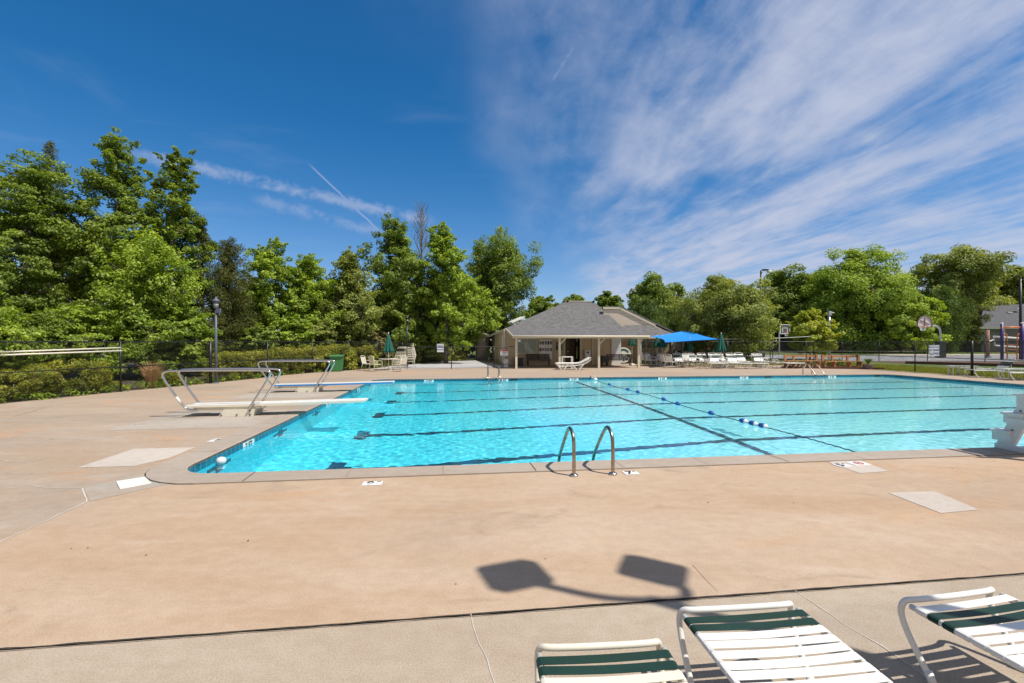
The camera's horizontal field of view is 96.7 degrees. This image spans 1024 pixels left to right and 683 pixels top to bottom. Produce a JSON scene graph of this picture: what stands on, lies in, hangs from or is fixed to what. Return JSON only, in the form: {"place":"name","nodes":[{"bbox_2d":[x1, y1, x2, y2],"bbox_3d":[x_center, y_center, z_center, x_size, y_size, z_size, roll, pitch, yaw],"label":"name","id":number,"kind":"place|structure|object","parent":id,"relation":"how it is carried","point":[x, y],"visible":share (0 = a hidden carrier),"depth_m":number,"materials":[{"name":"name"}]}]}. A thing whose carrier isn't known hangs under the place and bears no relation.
{"place":"outdoors","nodes":[
{"label":"outdoors","id":0,"kind":"place"},
{"bbox_2d":[0,355,475,403],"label":"woodland floor","id":1,"kind":"structure","parent":0,"point":[130,375],"depth_m":22.38,"materials":[{"name":"brown plant"}]},
{"bbox_2d":[0,209,44,291],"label":"woodland tree","id":2,"kind":"object","parent":1,"relation":"on","point":[13,258],"visible":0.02,"depth_m":29.33,"materials":[{"name":"green plant"}]},
{"bbox_2d":[0,291,53,370],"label":"sapling","id":3,"kind":"object","parent":1,"relation":"on","point":[9,327],"visible":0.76,"depth_m":17.82,"materials":[{"name":"green plant"}]},
{"bbox_2d":[0,367,70,400],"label":"clipped shrub","id":4,"kind":"object","parent":1,"relation":"on","point":[38,388],"visible":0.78,"depth_m":14.37,"materials":[{"name":"green plant"}]},
{"bbox_2d":[0,309,104,383],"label":"sapling","id":5,"kind":"object","parent":1,"relation":"on","point":[39,325],"visible":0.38,"depth_m":19.21,"materials":[{"name":"green plant"}]},
{"bbox_2d":[18,140,86,362],"bbox_3d":[-27.619,-5.093,27.174,4.016,13.848,4.329,0,0,-24],"label":"cedar tree","id":6,"kind":"object","parent":1,"relation":"on","point":[50,144],"visible":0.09,"depth_m":26.96,"materials":[{"name":"green plant"}]},
{"bbox_2d":[0,148,110,363],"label":"oak tree","id":7,"kind":"object","parent":1,"relation":"on","point":[31,183],"visible":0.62,"depth_m":21.35,"materials":[{"name":"green plant"}]},
{"bbox_2d":[11,358,118,390],"bbox_3d":[-15.649,1.214,16.056,2.722,1.258,2.687,0,0,-34],"label":"clipped shrub","id":8,"kind":"object","parent":1,"relation":"on","point":[102,374],"visible":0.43,"depth_m":15.80,"materials":[{"name":"green plant"}]},
{"bbox_2d":[45,304,141,377],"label":"sapling","id":9,"kind":"object","parent":1,"relation":"on","point":[93,315],"visible":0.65,"depth_m":20.22,"materials":[{"name":"green plant"}]},
{"bbox_2d":[29,126,176,375],"bbox_3d":[-21.066,-4.710,24.204,5.370,13.106,6.254,0,0,0],"label":"sweetgum tree","id":10,"kind":"object","parent":1,"relation":"on","point":[118,220],"visible":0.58,"depth_m":23.07,"materials":[{"name":"green plant"}]},
{"bbox_2d":[84,223,215,376],"bbox_3d":[-17.906,-2.023,22.711,5.064,7.720,5.378,0,0,-44],"label":"young maple","id":11,"kind":"object","parent":1,"relation":"on","point":[151,256],"visible":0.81,"depth_m":21.90,"materials":[{"name":"green plant"}]},
{"bbox_2d":[110,314,194,379],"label":"sapling","id":12,"kind":"object","parent":1,"relation":"on","point":[141,331],"visible":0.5,"depth_m":21.74,"materials":[{"name":"green plant"}]},
{"bbox_2d":[118,145,220,373],"bbox_3d":[-19.005,-4.490,25.009,4.708,12.654,4.230,0,0,-22],"label":"sweetgum tree","id":13,"kind":"object","parent":1,"relation":"on","point":[185,228],"visible":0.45,"depth_m":24.91,"materials":[{"name":"green plant"}]},
{"bbox_2d":[152,303,223,376],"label":"sapling","id":14,"kind":"object","parent":1,"relation":"on","point":[197,326],"visible":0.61,"depth_m":23.16,"materials":[{"name":"green plant"}]},
{"bbox_2d":[178,217,227,372],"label":"cedar tree","id":15,"kind":"object","parent":1,"relation":"on","point":[207,295],"visible":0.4,"depth_m":25.94,"materials":[{"name":"green plant"}]},
{"bbox_2d":[202,351,253,378],"bbox_3d":[-13.684,1.121,21.991,2.092,1.436,2.040,0,0,-22],"label":"clipped shrub","id":16,"kind":"object","parent":1,"relation":"on","point":[233,363],"visible":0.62,"depth_m":21.60,"materials":[{"name":"green plant"}]},
{"bbox_2d":[203,235,261,364],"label":"cedar tree","id":17,"kind":"object","parent":1,"relation":"on","point":[228,269],"visible":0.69,"depth_m":27.27,"materials":[{"name":"green plant"}]},
{"bbox_2d":[0,358,470,402],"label":"ground cover","id":18,"kind":"object","parent":1,"relation":"on","point":[126,386],"visible":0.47,"depth_m":17.39,"materials":[{"name":"green plant"}]},
{"bbox_2d":[235,349,271,376],"bbox_3d":[-13.434,1.119,23.529,1.764,1.438,1.806,0,0,40],"label":"clipped shrub","id":19,"kind":"object","parent":1,"relation":"on","point":[256,359],"visible":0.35,"depth_m":23.19,"materials":[{"name":"green plant"}]},
{"bbox_2d":[227,322,286,358],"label":"sapling","id":20,"kind":"object","parent":1,"relation":"on","point":[257,332],"visible":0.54,"depth_m":27.08,"materials":[{"name":"green plant"}]},
{"bbox_2d":[226,236,299,344],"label":"tulip tree","id":21,"kind":"object","parent":1,"relation":"on","point":[268,258],"visible":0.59,"depth_m":29.45,"materials":[{"name":"green plant"}]},
{"bbox_2d":[257,346,305,372],"bbox_3d":[-13.071,1.039,25.300,2.544,1.603,2.562,0,0,15],"label":"clipped shrub","id":22,"kind":"object","parent":1,"relation":"on","point":[288,364],"visible":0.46,"depth_m":24.85,"materials":[{"name":"green plant"}]},
{"bbox_2d":[264,310,314,369],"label":"sapling","id":23,"kind":"object","parent":1,"relation":"on","point":[291,331],"visible":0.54,"depth_m":28.83,"materials":[{"name":"green plant"}]},
{"bbox_2d":[269,253,346,346],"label":"tulip tree","id":24,"kind":"object","parent":1,"relation":"on","point":[305,284],"visible":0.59,"depth_m":30.65,"materials":[{"name":"green plant"}]},
{"bbox_2d":[286,344,331,371],"bbox_3d":[-12.276,0.997,27.256,2.816,1.688,2.859,0,0,18],"label":"clipped shrub","id":25,"kind":"object","parent":1,"relation":"on","point":[319,350],"visible":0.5,"depth_m":26.72,"materials":[{"name":"green plant"}]},
{"bbox_2d":[305,315,359,354],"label":"sapling","id":26,"kind":"object","parent":1,"relation":"on","point":[332,331],"visible":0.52,"depth_m":30.56,"materials":[{"name":"green plant"}]},
{"bbox_2d":[313,344,357,368],"bbox_3d":[-11.305,0.946,29.076,2.811,1.790,3.091,0,0,-25],"label":"clipped shrub","id":27,"kind":"object","parent":1,"relation":"on","point":[351,360],"visible":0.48,"depth_m":28.45,"materials":[{"name":"green plant"}]},
{"bbox_2d":[310,245,396,363],"bbox_3d":[-11.364,-2.559,33.079,5.761,8.787,5.569,0,0,0],"label":"holly tree","id":28,"kind":"object","parent":1,"relation":"on","point":[362,313],"visible":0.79,"depth_m":32.17,"materials":[{"name":"green plant"}]},
{"bbox_2d":[351,345,379,366],"bbox_3d":[-10.450,1.030,31.450,2.682,1.620,2.515,0,0,-7],"label":"clipped shrub","id":29,"kind":"object","parent":1,"relation":"on","point":[367,351],"visible":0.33,"depth_m":31.00,"materials":[{"name":"green plant"}]},
{"bbox_2d":[356,330,396,365],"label":"sapling","id":30,"kind":"object","parent":1,"relation":"on","point":[374,336],"visible":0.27,"depth_m":33.34,"materials":[{"name":"green plant"}]},
{"bbox_2d":[356,212,446,351],"bbox_3d":[-9.186,-4.261,36.832,6.283,12.205,6.804,0,0,28],"label":"oak tree","id":31,"kind":"object","parent":1,"relation":"on","point":[396,272],"visible":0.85,"depth_m":35.84,"materials":[{"name":"green plant"}]},
{"bbox_2d":[411,200,428,324],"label":"dead tree","id":32,"kind":"object","parent":1,"relation":"on","point":[421,238],"visible":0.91,"depth_m":40.92,"materials":[{"name":"plant"}]},
{"bbox_2d":[405,321,443,362],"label":"sapling","id":33,"kind":"object","parent":1,"relation":"on","point":[429,352],"visible":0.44,"depth_m":38.16,"materials":[{"name":"green plant"}]},
{"bbox_2d":[409,281,463,360],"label":"woodland tree","id":34,"kind":"object","parent":1,"relation":"on","point":[426,318],"visible":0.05,"depth_m":41.44,"materials":[{"name":"green plant"}]},
{"bbox_2d":[417,273,504,360],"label":"tulip tree","id":35,"kind":"object","parent":1,"relation":"on","point":[482,309],"visible":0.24,"depth_m":42.53,"materials":[{"name":"green plant"}]},
{"bbox_2d":[477,333,488,359],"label":"water tank","id":36,"kind":"object","parent":1,"relation":"on","point":[482,353],"visible":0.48,"depth_m":44.44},
{"bbox_2d":[461,295,511,357],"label":"woodland tree","id":37,"kind":"object","parent":1,"relation":"on","point":[488,332],"visible":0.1,"depth_m":48.75,"materials":[{"name":"green plant"}]},
{"bbox_2d":[0,0,1023,340],"label":"sky","id":38,"kind":"structure","parent":0,"point":[685,142],"materials":[{"name":"blue"}]},
{"bbox_2d":[102,347,1023,377],"bbox_3d":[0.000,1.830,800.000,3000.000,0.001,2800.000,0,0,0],"label":"ground","id":39,"kind":"structure","parent":0,"point":[888,363],"depth_m":64.05,"materials":[{"name":"green plant"}]},
{"bbox_2d":[372,360,503,368],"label":"walkway","id":40,"kind":"structure","parent":39,"relation":"on","point":[469,364],"depth_m":34.05,"materials":[{"name":"grey concrete"}]},
{"bbox_2d":[409,221,484,362],"bbox_3d":[-5.681,-3.979,37.535,5.678,11.646,6.174,0,0,-37],"label":"sweetgum tree","id":41,"kind":"object","parent":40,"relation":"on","point":[447,255],"visible":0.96,"depth_m":36.56,"materials":[{"name":"green plant"}]},
{"bbox_2d":[461,224,543,327],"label":"elm tree","id":42,"kind":"object","parent":39,"relation":"on","point":[498,263],"visible":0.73,"depth_m":49.67,"materials":[{"name":"green plant"}]},
{"bbox_2d":[0,454,1023,647],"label":"pool deck","id":43,"kind":"structure","parent":39,"relation":"on","point":[321,552],"depth_m":4.05,"materials":[{"name":"beige concrete"}]},
{"bbox_2d":[84,474,165,500],"bbox_3d":[-4.851,1.797,5.673,0.821,0.001,0.775,0,0,36],"label":"concrete patch","id":44,"kind":"object","parent":43,"relation":"on","point":[102,490],"visible":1,"depth_m":5.53,"materials":[{"name":"beige concrete"}]},
{"bbox_2d":[116,477,150,488],"bbox_3d":[-4.798,1.788,5.771,0.422,0.012,0.304,0,0,44],"label":"deck hatch","id":45,"kind":"object","parent":44,"relation":"on","point":[129,483],"visible":1,"depth_m":5.75,"materials":[{"name":"white plastic"}]},
{"bbox_2d":[0,572,1023,650],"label":"expansion joint","id":46,"kind":"object","parent":43,"relation":"on","point":[490,612],"visible":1,"depth_m":3.01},
{"bbox_2d":[557,425,616,476],"bbox_3d":[1.043,2.113,6.561,0.660,1.873,1.004,0,0,-7],"label":"pool ladder","id":47,"kind":"object","parent":43,"relation":"attached to","point":[575,474],"visible":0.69,"depth_m":6.15,"materials":[{"name":"metal"}]},
{"bbox_2d":[206,454,1020,483],"bbox_3d":[9.074,1.796,7.362,26.372,0.001,0.023,0,0,-7],"label":"coping edge","id":48,"kind":"object","parent":43,"relation":"on","point":[596,469],"visible":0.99,"depth_m":6.33,"materials":[{"name":"brown concrete"}]},
{"bbox_2d":[830,460,886,472],"bbox_3d":[4.988,1.796,6.558,0.550,0.001,0.707,0,0,0],"label":"concrete patch","id":49,"kind":"object","parent":43,"relation":"on","point":[864,468],"visible":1,"depth_m":6.49,"materials":[{"name":"white concrete"}]},
{"bbox_2d":[890,491,978,512],"bbox_3d":[4.772,1.796,5.111,0.609,0.001,0.698,0,0,0],"label":"concrete patch","id":50,"kind":"object","parent":43,"relation":"on","point":[937,501],"visible":1,"depth_m":5.11,"materials":[{"name":"beige concrete"}]},
{"bbox_2d":[989,393,1023,452],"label":"lifeguard chair","id":51,"kind":"object","parent":43,"relation":"on","point":[1008,436],"visible":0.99,"depth_m":7.44,"materials":[{"name":"white paint"}]},
{"bbox_2d":[0,575,1023,682],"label":"pool deck","id":52,"kind":"structure","parent":39,"relation":"on","point":[447,650],"depth_m":2.67,"materials":[{"name":"concrete"}]},
{"bbox_2d":[534,638,687,682],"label":"strap lounger","id":53,"kind":"object","parent":52,"relation":"on","point":[659,665],"visible":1,"depth_m":2.02,"materials":[{"name":"green plastic"}]},
{"bbox_2d":[676,600,892,682],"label":"strap lounger","id":54,"kind":"object","parent":52,"relation":"on","point":[848,653],"visible":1,"depth_m":2.14,"materials":[{"name":"white plastic"}]},
{"bbox_2d":[897,586,1023,682],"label":"strap lounger","id":55,"kind":"object","parent":52,"relation":"on","point":[1016,658],"visible":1,"depth_m":2.37,"materials":[{"name":"white plastic"}]},
{"bbox_2d":[0,359,1023,540],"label":"pool deck","id":56,"kind":"structure","parent":39,"relation":"on","point":[54,463],"depth_m":10.11,"materials":[{"name":"beige concrete"}]},
{"bbox_2d":[77,447,194,467],"bbox_3d":[-5.789,1.797,7.114,0.970,0.001,1.150,0,0,-7],"label":"concrete patch","id":57,"kind":"object","parent":56,"relation":"on","point":[133,457],"visible":1,"depth_m":7.05,"materials":[{"name":"beige concrete"}]},
{"bbox_2d":[139,360,168,387],"bbox_3d":[-14.141,1.252,17.903,1.039,1.100,1.160,0,0,-41],"label":"planter pot","id":58,"kind":"object","parent":56,"relation":"on","point":[153,377],"visible":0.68,"depth_m":17.81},
{"bbox_2d":[110,410,288,429],"bbox_3d":[-7.013,1.797,10.589,2.700,0.001,2.450,0,0,-7],"label":"concrete patch","id":59,"kind":"object","parent":56,"relation":"on","point":[195,419],"visible":1,"depth_m":10.22,"materials":[{"name":"beige concrete"}]},
{"bbox_2d":[161,368,367,416],"bbox_3d":[-5.983,1.228,11.275,4.608,1.135,0.696,0,0,-7],"label":"diving board","id":60,"kind":"object","parent":59,"relation":"on","point":[252,408],"visible":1,"depth_m":10.99,"materials":[{"name":"white plastic"}]},
{"bbox_2d":[212,297,220,382],"bbox_3d":[-12.752,-0.075,19.617,0.360,3.749,0.340,0,0,0],"label":"lamp post","id":61,"kind":"object","parent":56,"relation":"on","point":[215,300],"visible":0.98,"depth_m":19.57,"materials":[{"name":"black metal"}]},
{"bbox_2d":[0,341,476,401],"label":"chain link fence","id":62,"kind":"object","parent":56,"relation":"on","point":[121,367],"visible":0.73,"depth_m":17.87,"materials":[{"name":"black metal"}]},
{"bbox_2d":[0,347,119,352],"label":"pool pole","id":63,"kind":"object","parent":62,"relation":"hanging from","point":[60,349],"visible":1,"depth_m":14.45,"materials":[{"name":"beige plastic"}]},
{"bbox_2d":[0,350,121,355],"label":"pool pole","id":64,"kind":"object","parent":62,"relation":"hanging from","point":[60,352],"visible":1,"depth_m":14.41,"materials":[{"name":"beige plastic"}]},
{"bbox_2d":[232,389,339,398],"bbox_3d":[-7.646,1.797,15.675,2.700,0.001,2.600,0,0,-7],"label":"concrete patch","id":65,"kind":"object","parent":56,"relation":"on","point":[286,393],"visible":0.8,"depth_m":15.43,"materials":[{"name":"beige concrete"}]},
{"bbox_2d":[257,360,394,391],"bbox_3d":[-6.629,1.228,16.457,4.608,1.135,0.692,0,0,-7],"label":"diving board","id":66,"kind":"object","parent":65,"relation":"on","point":[310,387],"visible":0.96,"depth_m":16.13,"materials":[{"name":"white plastic"}]},
{"bbox_2d":[329,355,343,370],"bbox_3d":[-10.588,1.302,27.529,0.779,0.989,0.838,0,0,-11],"label":"wheeled bin","id":67,"kind":"object","parent":56,"relation":"on","point":[339,362],"visible":0.9,"depth_m":27.23,"materials":[{"name":"green plastic"}]},
{"bbox_2d":[407,346,493,368],"bbox_3d":[-4.076,1.055,30.198,5.832,1.490,0.464,0,0,-4],"label":"fence","id":68,"kind":"object","parent":56,"relation":"on","point":[453,355],"visible":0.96,"depth_m":30.13,"materials":[{"name":"black metal"}]},
{"bbox_2d":[146,373,1023,483],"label":"coping","id":69,"kind":"object","parent":56,"relation":"on","point":[174,470],"visible":0.98,"depth_m":6.78,"materials":[{"name":"concrete"}]},
{"bbox_2d":[640,341,813,364],"bbox_3d":[16.448,0.885,35.267,12.792,1.830,0.296,0,0,8],"label":"chain link fence","id":70,"kind":"object","parent":56,"relation":"on","point":[768,353],"visible":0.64,"depth_m":35.15,"materials":[{"name":"black metal"}]},
{"bbox_2d":[784,354,820,366],"bbox_3d":[19.923,1.340,31.230,2.400,0.920,0.420,0,0,-4],"label":"wooden bench","id":71,"kind":"object","parent":56,"relation":"on","point":[816,360],"visible":0.75,"depth_m":31.29,"materials":[{"name":"orange wood"}]},
{"bbox_2d":[821,355,862,366],"bbox_3d":[22.132,1.340,30.515,2.618,0.920,0.420,0,0,-3],"label":"wooden bench","id":72,"kind":"object","parent":56,"relation":"on","point":[833,363],"visible":0.81,"depth_m":30.60,"materials":[{"name":"orange wood"}]},
{"bbox_2d":[813,341,1023,378],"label":"chain link fence","id":73,"kind":"object","parent":56,"relation":"on","point":[971,357],"visible":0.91,"depth_m":25.81,"materials":[{"name":"black metal"}]},
{"bbox_2d":[522,295,559,320],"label":"distant tree","id":74,"kind":"object","parent":39,"relation":"on","point":[543,304],"visible":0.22,"depth_m":93.71,"materials":[{"name":"green plant"}]},
{"bbox_2d":[487,300,649,368],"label":"pavilion","id":75,"kind":"structure","parent":39,"relation":"on","point":[575,329],"depth_m":34.90,"materials":[{"name":"beige"}]},
{"bbox_2d":[517,338,536,353],"bbox_3d":[1.135,0.348,34.203,1.567,1.154,0.070,0,0,-7],"label":"window","id":76,"kind":"structure","parent":75,"relation":"in","point":[527,345],"depth_m":34.18,"materials":[{"name":"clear glass"}]},
{"bbox_2d":[539,339,551,359],"bbox_3d":[2.543,0.607,34.349,1.000,1.516,0.061,0,0,-7],"label":"notice board","id":77,"kind":"object","parent":75,"relation":"attached to","point":[545,346],"visible":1,"depth_m":34.33,"materials":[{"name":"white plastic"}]},
{"bbox_2d":[594,290,624,308],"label":"distant tree","id":78,"kind":"object","parent":39,"relation":"on","point":[606,298],"visible":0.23,"depth_m":94.93,"materials":[{"name":"green plant"}]},
{"bbox_2d":[602,306,688,362],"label":"pavilion wing","id":79,"kind":"structure","parent":39,"relation":"on","point":[625,318],"depth_m":38.60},
{"bbox_2d":[628,296,672,325],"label":"pine tree","id":80,"kind":"object","parent":39,"relation":"on","point":[649,312],"visible":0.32,"depth_m":61.32,"materials":[{"name":"green plant"}]},
{"bbox_2d":[626,271,689,322],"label":"maple tree","id":81,"kind":"object","parent":39,"relation":"on","point":[652,286],"visible":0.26,"depth_m":69.31,"materials":[{"name":"green plant"}]},
{"bbox_2d":[657,305,689,331],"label":"pine tree","id":82,"kind":"object","parent":39,"relation":"on","point":[671,326],"visible":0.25,"depth_m":63.30,"materials":[{"name":"green plant"}]},
{"bbox_2d":[691,274,734,347],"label":"maple tree","id":83,"kind":"object","parent":39,"relation":"on","point":[710,281],"visible":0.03,"depth_m":77.20,"materials":[{"name":"green plant"}]},
{"bbox_2d":[659,273,783,360],"bbox_3d":[18.554,-1.669,40.319,9.513,8.481,10.174,0,0,32],"label":"crabapple tree","id":84,"kind":"object","parent":39,"relation":"on","point":[737,313],"visible":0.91,"depth_m":38.34,"materials":[{"name":"green plant"}]},
{"bbox_2d":[756,262,819,339],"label":"maple tree","id":85,"kind":"object","parent":39,"relation":"on","point":[791,300],"visible":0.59,"depth_m":85.71,"materials":[{"name":"green plant"}]},
{"bbox_2d":[784,307,845,359],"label":"young maple","id":86,"kind":"object","parent":39,"relation":"on","point":[810,322],"visible":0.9,"depth_m":45.08,"materials":[{"name":"green plant"}]},
{"bbox_2d":[794,244,919,352],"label":"maple tree","id":87,"kind":"object","parent":39,"relation":"on","point":[846,285],"visible":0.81,"depth_m":72.35,"materials":[{"name":"green plant"}]},
{"bbox_2d":[697,342,1023,361],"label":"chain link fence","id":88,"kind":"object","parent":39,"relation":"on","point":[882,353],"visible":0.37,"depth_m":42.00,"materials":[{"name":"black metal"}]},
{"bbox_2d":[847,282,952,353],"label":"maple tree","id":89,"kind":"object","parent":39,"relation":"on","point":[901,323],"visible":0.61,"depth_m":67.84,"materials":[{"name":"green plant"}]},
{"bbox_2d":[874,361,1023,363],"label":"playground mulch","id":90,"kind":"object","parent":39,"relation":"on","point":[998,362],"visible":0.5,"depth_m":41.29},
{"bbox_2d":[905,361,1023,366],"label":"timber edging","id":91,"kind":"object","parent":90,"relation":"on","point":[952,363],"visible":0.56,"depth_m":35.10,"materials":[{"name":"brown wood"}]},
{"bbox_2d":[919,284,980,352],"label":"pine tree","id":92,"kind":"object","parent":39,"relation":"on","point":[950,302],"visible":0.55,"depth_m":70.84,"materials":[{"name":"green plant"}]},
{"bbox_2d":[896,243,1017,317],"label":"locust tree","id":93,"kind":"object","parent":39,"relation":"on","point":[977,269],"visible":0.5,"depth_m":86.77,"materials":[{"name":"green plant"}]},
{"bbox_2d":[954,298,992,352],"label":"pine tree","id":94,"kind":"object","parent":39,"relation":"on","point":[978,330],"visible":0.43,"depth_m":73.09,"materials":[{"name":"green plant"}]},
{"bbox_2d":[937,304,1023,351],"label":"grey house","id":95,"kind":"structure","parent":39,"relation":"on","point":[1007,315],"depth_m":78.18,"materials":[{"name":"grey"}]},
{"bbox_2d":[960,260,1023,304],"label":"locust tree","id":96,"kind":"object","parent":39,"relation":"on","point":[1010,286],"visible":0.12,"depth_m":92.86,"materials":[{"name":"green plant"}]},
{"bbox_2d":[194,376,1023,472],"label":"water","id":97,"kind":"structure","parent":0,"point":[417,423],"depth_m":10.92,"materials":[{"name":"blue liquid"}]},
{"bbox_2d":[590,376,856,451],"bbox_3d":[4.890,1.851,15.251,0.319,0.258,15.720,0,0,-7],"label":"float rope","id":98,"kind":"object","parent":97,"relation":"on","point":[752,423],"visible":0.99,"depth_m":10.65,"materials":[{"name":"blue"}]},
{"bbox_2d":[659,360,1023,378],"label":"grass","id":99,"kind":"structure","parent":0,"point":[887,367],"depth_m":28.51,"materials":[{"name":"green plant"}]},
{"bbox_2d":[692,355,1018,357],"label":"court","id":100,"kind":"object","parent":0,"point":[947,356],"depth_m":55.21,"materials":[{"name":"concrete"}]},
{"bbox_2d":[917,316,945,356],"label":"basketball hoop","id":101,"kind":"object","parent":100,"relation":"on","point":[924,321],"visible":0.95,"depth_m":51.70,"materials":[{"name":"grey metal"}]},
{"bbox_2d":[773,358,1019,360],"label":"court","id":102,"kind":"object","parent":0,"point":[899,359],"depth_m":46.06,"materials":[{"name":"concrete"}]},
{"bbox_2d":[1000,322,1023,359],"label":"playground frame","id":103,"kind":"object","parent":102,"relation":"on","point":[1002,328],"visible":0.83,"depth_m":45.89,"materials":[{"name":"purple"}]},
{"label":"pool basin","id":104,"kind":"structure","parent":0,"visible":0},
{"bbox_2d":[188,375,1023,471],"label":"waterline tiles","id":105,"kind":"object","parent":104,"relation":"attached to","point":[214,458],"visible":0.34,"depth_m":21.85,"materials":[{"name":"blue tile"}]},
{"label":"sail pole","id":106,"kind":"object","parent":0,"visible":0},
{"bbox_2d":[650,331,812,341],"bbox_3d":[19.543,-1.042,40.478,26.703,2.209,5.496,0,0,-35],"label":"shade sail","id":107,"kind":"object","parent":106,"relation":"attached to","point":[681,336],"visible":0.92,"depth_m":35.61,"materials":[{"name":"blue fabric"}]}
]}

